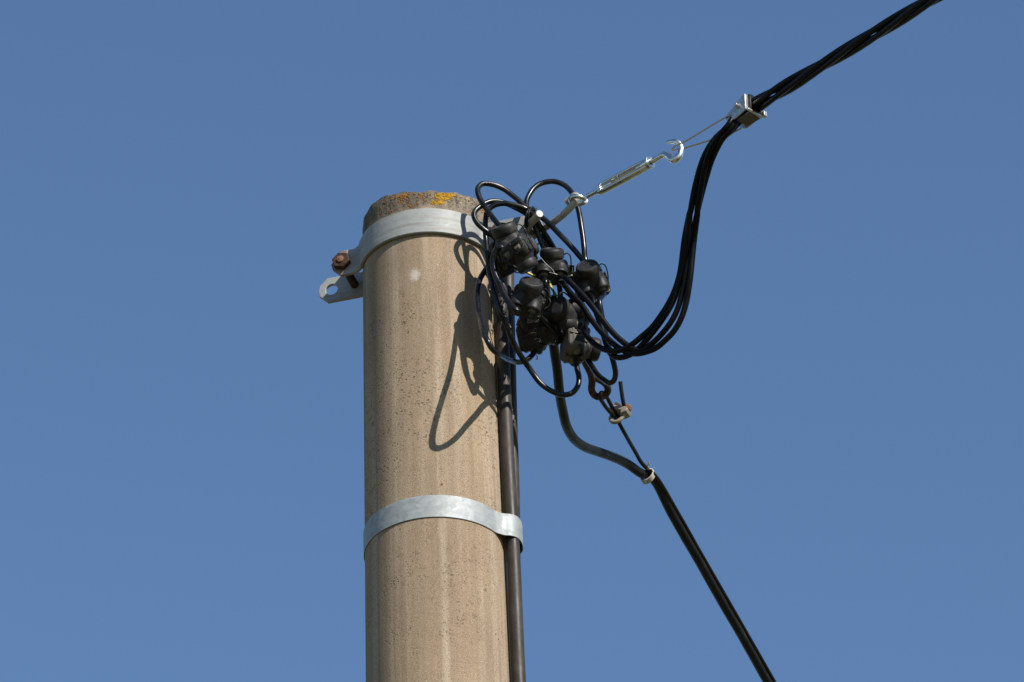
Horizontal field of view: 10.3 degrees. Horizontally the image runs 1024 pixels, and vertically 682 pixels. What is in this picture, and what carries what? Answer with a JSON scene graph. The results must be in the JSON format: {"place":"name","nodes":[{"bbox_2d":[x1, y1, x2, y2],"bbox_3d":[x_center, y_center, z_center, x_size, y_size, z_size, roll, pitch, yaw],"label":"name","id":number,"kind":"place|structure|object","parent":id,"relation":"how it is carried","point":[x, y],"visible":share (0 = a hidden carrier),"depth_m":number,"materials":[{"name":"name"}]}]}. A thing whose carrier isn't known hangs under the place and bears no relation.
{"place":"outdoors","nodes":[
{"label":"outdoors","id":0,"kind":"place"},
{"bbox_2d":[0,0,1023,681],"label":"sky","id":1,"kind":"structure","parent":0,"point":[833,415],"materials":[{"name":"blue"}]},
{"bbox_2d":[560,324,601,366],"bbox_3d":[0.099,0.008,8.127,0.052,0.055,0.054,10,-40,-14],"label":"splice box","id":2,"kind":"object","parent":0,"point":[574,344],"visible":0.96,"depth_m":8.11,"materials":[{"name":"black plastic"}]},
{"bbox_2d":[543,291,588,339],"bbox_3d":[0.072,-0.036,8.136,0.064,0.063,0.061,-4,-35,38],"label":"splice box","id":3,"kind":"object","parent":2,"relation":"attached to","point":[569,312],"visible":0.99,"depth_m":8.11,"materials":[{"name":"black plastic"}]},
{"bbox_2d":[528,312,559,344],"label":"jumper cable","id":4,"kind":"object","parent":3,"relation":"attached to","point":[547,323],"visible":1,"depth_m":8.10,"materials":[{"name":"black rubber"}]},
{"bbox_2d":[507,276,548,319],"bbox_3d":[0.025,-0.063,8.078,0.054,0.055,0.052,16,-66,4],"label":"splice box","id":5,"kind":"object","parent":4,"relation":"attached to","point":[528,294],"visible":1,"depth_m":8.06,"materials":[{"name":"black plastic"}]},
{"bbox_2d":[500,234,538,273],"bbox_3d":[0.014,-0.121,8.084,0.048,0.047,0.049,-36,-12,29],"label":"splice box","id":6,"kind":"object","parent":5,"relation":"attached to","point":[520,252],"visible":1,"depth_m":8.07,"materials":[{"name":"black plastic"}]},
{"bbox_2d":[534,248,571,284],"bbox_3d":[0.059,-0.107,8.163,0.054,0.052,0.055,0,6,0],"label":"splice box","id":7,"kind":"object","parent":3,"relation":"on","point":[554,260],"visible":0.9,"depth_m":8.14,"materials":[{"name":"black plastic"}]},
{"bbox_2d":[508,266,537,278],"bbox_3d":[0.022,-0.098,8.147,0.055,0.017,0.014,11,-36,-19],"label":"earth wire","id":8,"kind":"object","parent":7,"relation":"attached to","point":[528,273],"visible":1,"depth_m":8.14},
{"bbox_2d":[541,275,549,305],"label":"jumper cable","id":9,"kind":"object","parent":7,"relation":"hanging from","point":[544,279],"visible":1,"depth_m":8.12,"materials":[{"name":"black rubber"}]},
{"bbox_2d":[556,285,562,295],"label":"jumper cable","id":10,"kind":"object","parent":7,"relation":"attached to","point":[559,288],"visible":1,"depth_m":8.17,"materials":[{"name":"black rubber"}]},
{"bbox_2d":[556,0,927,356],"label":"overhead cable","id":11,"kind":"object","parent":7,"relation":"attached to","point":[603,334],"visible":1,"depth_m":7.99,"materials":[{"name":"black rubber"}]},
{"bbox_2d":[671,94,766,150],"bbox_3d":[0.288,-0.296,8.022,0.041,0.032,0.163,26,-43,-35],"label":"tension clamp","id":12,"kind":"object","parent":11,"relation":"attached to","point":[750,117],"visible":1,"depth_m":7.98,"materials":[{"name":"silver metal"}]},
{"bbox_2d":[557,0,937,351],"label":"overhead cable","id":13,"kind":"object","parent":12,"relation":"attached to","point":[614,334],"visible":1,"depth_m":7.99,"materials":[{"name":"black rubber"}]},
{"bbox_2d":[581,0,942,353],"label":"overhead cable","id":14,"kind":"object","parent":12,"relation":"attached to","point":[759,108],"visible":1,"depth_m":8.00,"materials":[{"name":"black rubber"}]},
{"bbox_2d":[548,280,558,299],"bbox_3d":[0.065,-0.068,8.129,0.026,0.041,0.014,26,-43,-35],"label":"earth wire","id":15,"kind":"object","parent":3,"relation":"attached to","point":[552,289],"visible":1,"depth_m":8.12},
{"bbox_2d":[586,0,918,360],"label":"overhead cable","id":16,"kind":"object","parent":3,"relation":"attached to","point":[811,76],"visible":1,"depth_m":8.00,"materials":[{"name":"black rubber"}]},
{"bbox_2d":[571,259,610,301],"bbox_3d":[0.113,-0.090,8.145,0.053,0.054,0.051,-18,-58,-7],"label":"splice box","id":17,"kind":"object","parent":16,"relation":"attached to","point":[590,275],"visible":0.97,"depth_m":8.13,"materials":[{"name":"black plastic"}]},
{"bbox_2d":[585,290,617,385],"bbox_3d":[0.128,-0.006,8.110,0.036,0.165,0.094,7,-35,-14],"label":"jumper cable","id":18,"kind":"object","parent":17,"relation":"hanging from","point":[590,364],"visible":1,"depth_m":8.08,"materials":[{"name":"black rubber"}]},
{"label":"ground","id":19,"kind":"structure","parent":0,"visible":0},
{"bbox_2d":[363,190,511,681],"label":"concrete pole","id":20,"kind":"object","parent":19,"relation":"on","point":[436,601],"visible":0.96,"depth_m":8.01,"materials":[{"name":"beige concrete"}]},
{"bbox_2d":[319,208,542,303],"bbox_3d":[-0.119,-0.118,8.285,0.332,0.042,0.202,-2,-34,0],"label":"pole clamp","id":21,"kind":"object","parent":20,"relation":"attached to","point":[347,266],"visible":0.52,"depth_m":8.22,"materials":[{"name":"metal"}]},
{"bbox_2d":[471,198,549,247],"bbox_3d":[0.002,-0.153,8.199,0.136,0.104,0.034,11,-36,-18],"label":"jumper cable","id":22,"kind":"object","parent":21,"relation":"attached to","point":[478,224],"visible":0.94,"depth_m":8.18,"materials":[{"name":"black rubber"}]},
{"bbox_2d":[486,253,516,282],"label":"splice box","id":23,"kind":"object","parent":22,"relation":"attached to","point":[504,271],"visible":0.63,"depth_m":8.15,"materials":[{"name":"black plastic"}]},
{"bbox_2d":[475,265,537,364],"bbox_3d":[-0.021,-0.033,8.078,0.055,0.219,0.171,-16,-36,19],"label":"jumper cable","id":24,"kind":"object","parent":23,"relation":"attached to","point":[500,355],"visible":1,"depth_m":8.06,"materials":[{"name":"black rubber"}]},
{"bbox_2d":[516,317,561,354],"bbox_3d":[0.041,-0.015,8.141,0.059,0.062,0.061,-10,10,14],"label":"splice box","id":25,"kind":"object","parent":24,"relation":"attached to","point":[527,342],"visible":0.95,"depth_m":8.12,"materials":[{"name":"black plastic"}]},
{"bbox_2d":[520,317,528,333],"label":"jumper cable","id":26,"kind":"object","parent":25,"relation":"attached to","point":[524,325],"visible":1,"depth_m":8.11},
{"bbox_2d":[524,206,536,228],"bbox_3d":[0.027,-0.180,8.205,0.020,0.040,0.045,-2,-34,0],"label":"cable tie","id":27,"kind":"object","parent":21,"relation":"attached to","point":[528,211],"visible":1,"depth_m":8.19,"materials":[{"name":"black plastic"}]},
{"bbox_2d":[483,201,581,397],"bbox_3d":[0.023,-0.062,8.134,0.153,0.310,0.046,22,-41,-31],"label":"jumper cable","id":28,"kind":"object","parent":27,"relation":"hanging from","point":[523,359],"visible":1,"depth_m":8.08,"materials":[{"name":"black rubber"}]},
{"bbox_2d":[525,192,579,233],"bbox_3d":[0.059,-0.182,8.208,0.081,0.053,0.073,-2,-34,0],"label":"anchor hook","id":29,"kind":"object","parent":21,"relation":"attached to","point":[567,210],"visible":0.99,"depth_m":8.19,"materials":[{"name":"silver metal"}]},
{"bbox_2d":[475,181,546,248],"bbox_3d":[0.009,-0.176,8.194,0.118,0.134,0.043,13,-37,-21],"label":"jumper cable","id":30,"kind":"object","parent":29,"relation":"attached to","point":[486,208],"visible":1,"depth_m":8.20,"materials":[{"name":"black rubber"}]},
{"bbox_2d":[489,221,526,266],"bbox_3d":[-0.003,-0.141,8.127,0.057,0.055,0.058,-23,4,-20],"label":"splice box","id":31,"kind":"object","parent":30,"relation":"attached to","point":[505,233],"visible":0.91,"depth_m":8.11,"materials":[{"name":"black plastic"}]},
{"bbox_2d":[490,244,520,313],"bbox_3d":[-0.006,-0.087,8.073,0.046,0.122,0.026,12,-37,-20],"label":"jumper cable","id":32,"kind":"object","parent":31,"relation":"attached to","point":[512,306],"visible":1,"depth_m":8.07,"materials":[{"name":"black rubber"}]},
{"bbox_2d":[511,226,563,359],"bbox_3d":[0.037,-0.071,8.130,0.085,0.244,0.047,-2,-34,0],"label":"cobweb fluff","id":33,"kind":"object","parent":29,"relation":"hanging from","point":[542,314],"visible":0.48,"depth_m":8.09,"materials":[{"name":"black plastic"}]},
{"bbox_2d":[524,179,587,261],"bbox_3d":[0.065,-0.167,8.202,0.095,0.175,0.024,-2,-34,0],"label":"jumper cable","id":34,"kind":"object","parent":29,"relation":"hanging from","point":[556,230],"visible":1,"depth_m":8.20,"materials":[{"name":"black rubber"}]},
{"bbox_2d":[568,139,684,205],"bbox_3d":[0.161,-0.232,8.127,0.029,0.046,0.221,26,-43,-35],"label":"turnbuckle","id":35,"kind":"object","parent":29,"relation":"attached to","point":[624,176],"visible":1,"depth_m":8.12,"materials":[{"name":"metal"}]},
{"bbox_2d":[531,259,611,399],"bbox_3d":[0.079,-0.019,8.430,0.033,0.028,0.381,-12,-35,14],"label":"rusty hook","id":36,"kind":"object","parent":21,"relation":"attached to","point":[592,381],"visible":0.17,"depth_m":8.55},
{"bbox_2d":[549,286,772,681],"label":"service cable","id":37,"kind":"object","parent":36,"relation":"hanging from","point":[574,439],"visible":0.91,"depth_m":8.80,"materials":[{"name":"black rubber"}]},
{"bbox_2d":[640,461,654,483],"bbox_3d":[0.206,0.202,8.744,0.023,0.023,0.038,-11,-35,13],"label":"binding wire","id":38,"kind":"object","parent":37,"relation":"attached to","point":[648,480],"visible":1,"depth_m":8.75,"materials":[{"name":"silver metal"}]},
{"bbox_2d":[598,381,775,681],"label":"messenger wire","id":39,"kind":"object","parent":36,"relation":"attached to","point":[615,416],"visible":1,"depth_m":8.80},
{"bbox_2d":[609,402,631,423],"bbox_3d":[0.164,0.108,8.609,0.038,0.041,0.018,-20,-38,24],"label":"wire grip","id":40,"kind":"object","parent":39,"relation":"attached to","point":[623,412],"visible":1,"depth_m":8.60,"materials":[{"name":"metal"}]},
{"bbox_2d":[363,495,522,561],"bbox_3d":[-0.108,0.285,8.011,0.199,0.041,0.205,23,-41,-32],"label":"strap band","id":41,"kind":"object","parent":20,"relation":"attached to","point":[407,509],"visible":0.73,"depth_m":7.94,"materials":[{"name":"silver metal"}]},
{"bbox_2d":[495,277,525,681],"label":"riser cable","id":42,"kind":"object","parent":20,"relation":"attached to","point":[510,507],"visible":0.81,"depth_m":8.02,"materials":[{"name":"black rubber"}]},
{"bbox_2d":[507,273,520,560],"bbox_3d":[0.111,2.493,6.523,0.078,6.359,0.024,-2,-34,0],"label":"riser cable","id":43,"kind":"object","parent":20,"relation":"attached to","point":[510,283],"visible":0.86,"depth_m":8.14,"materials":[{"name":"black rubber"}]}
]}

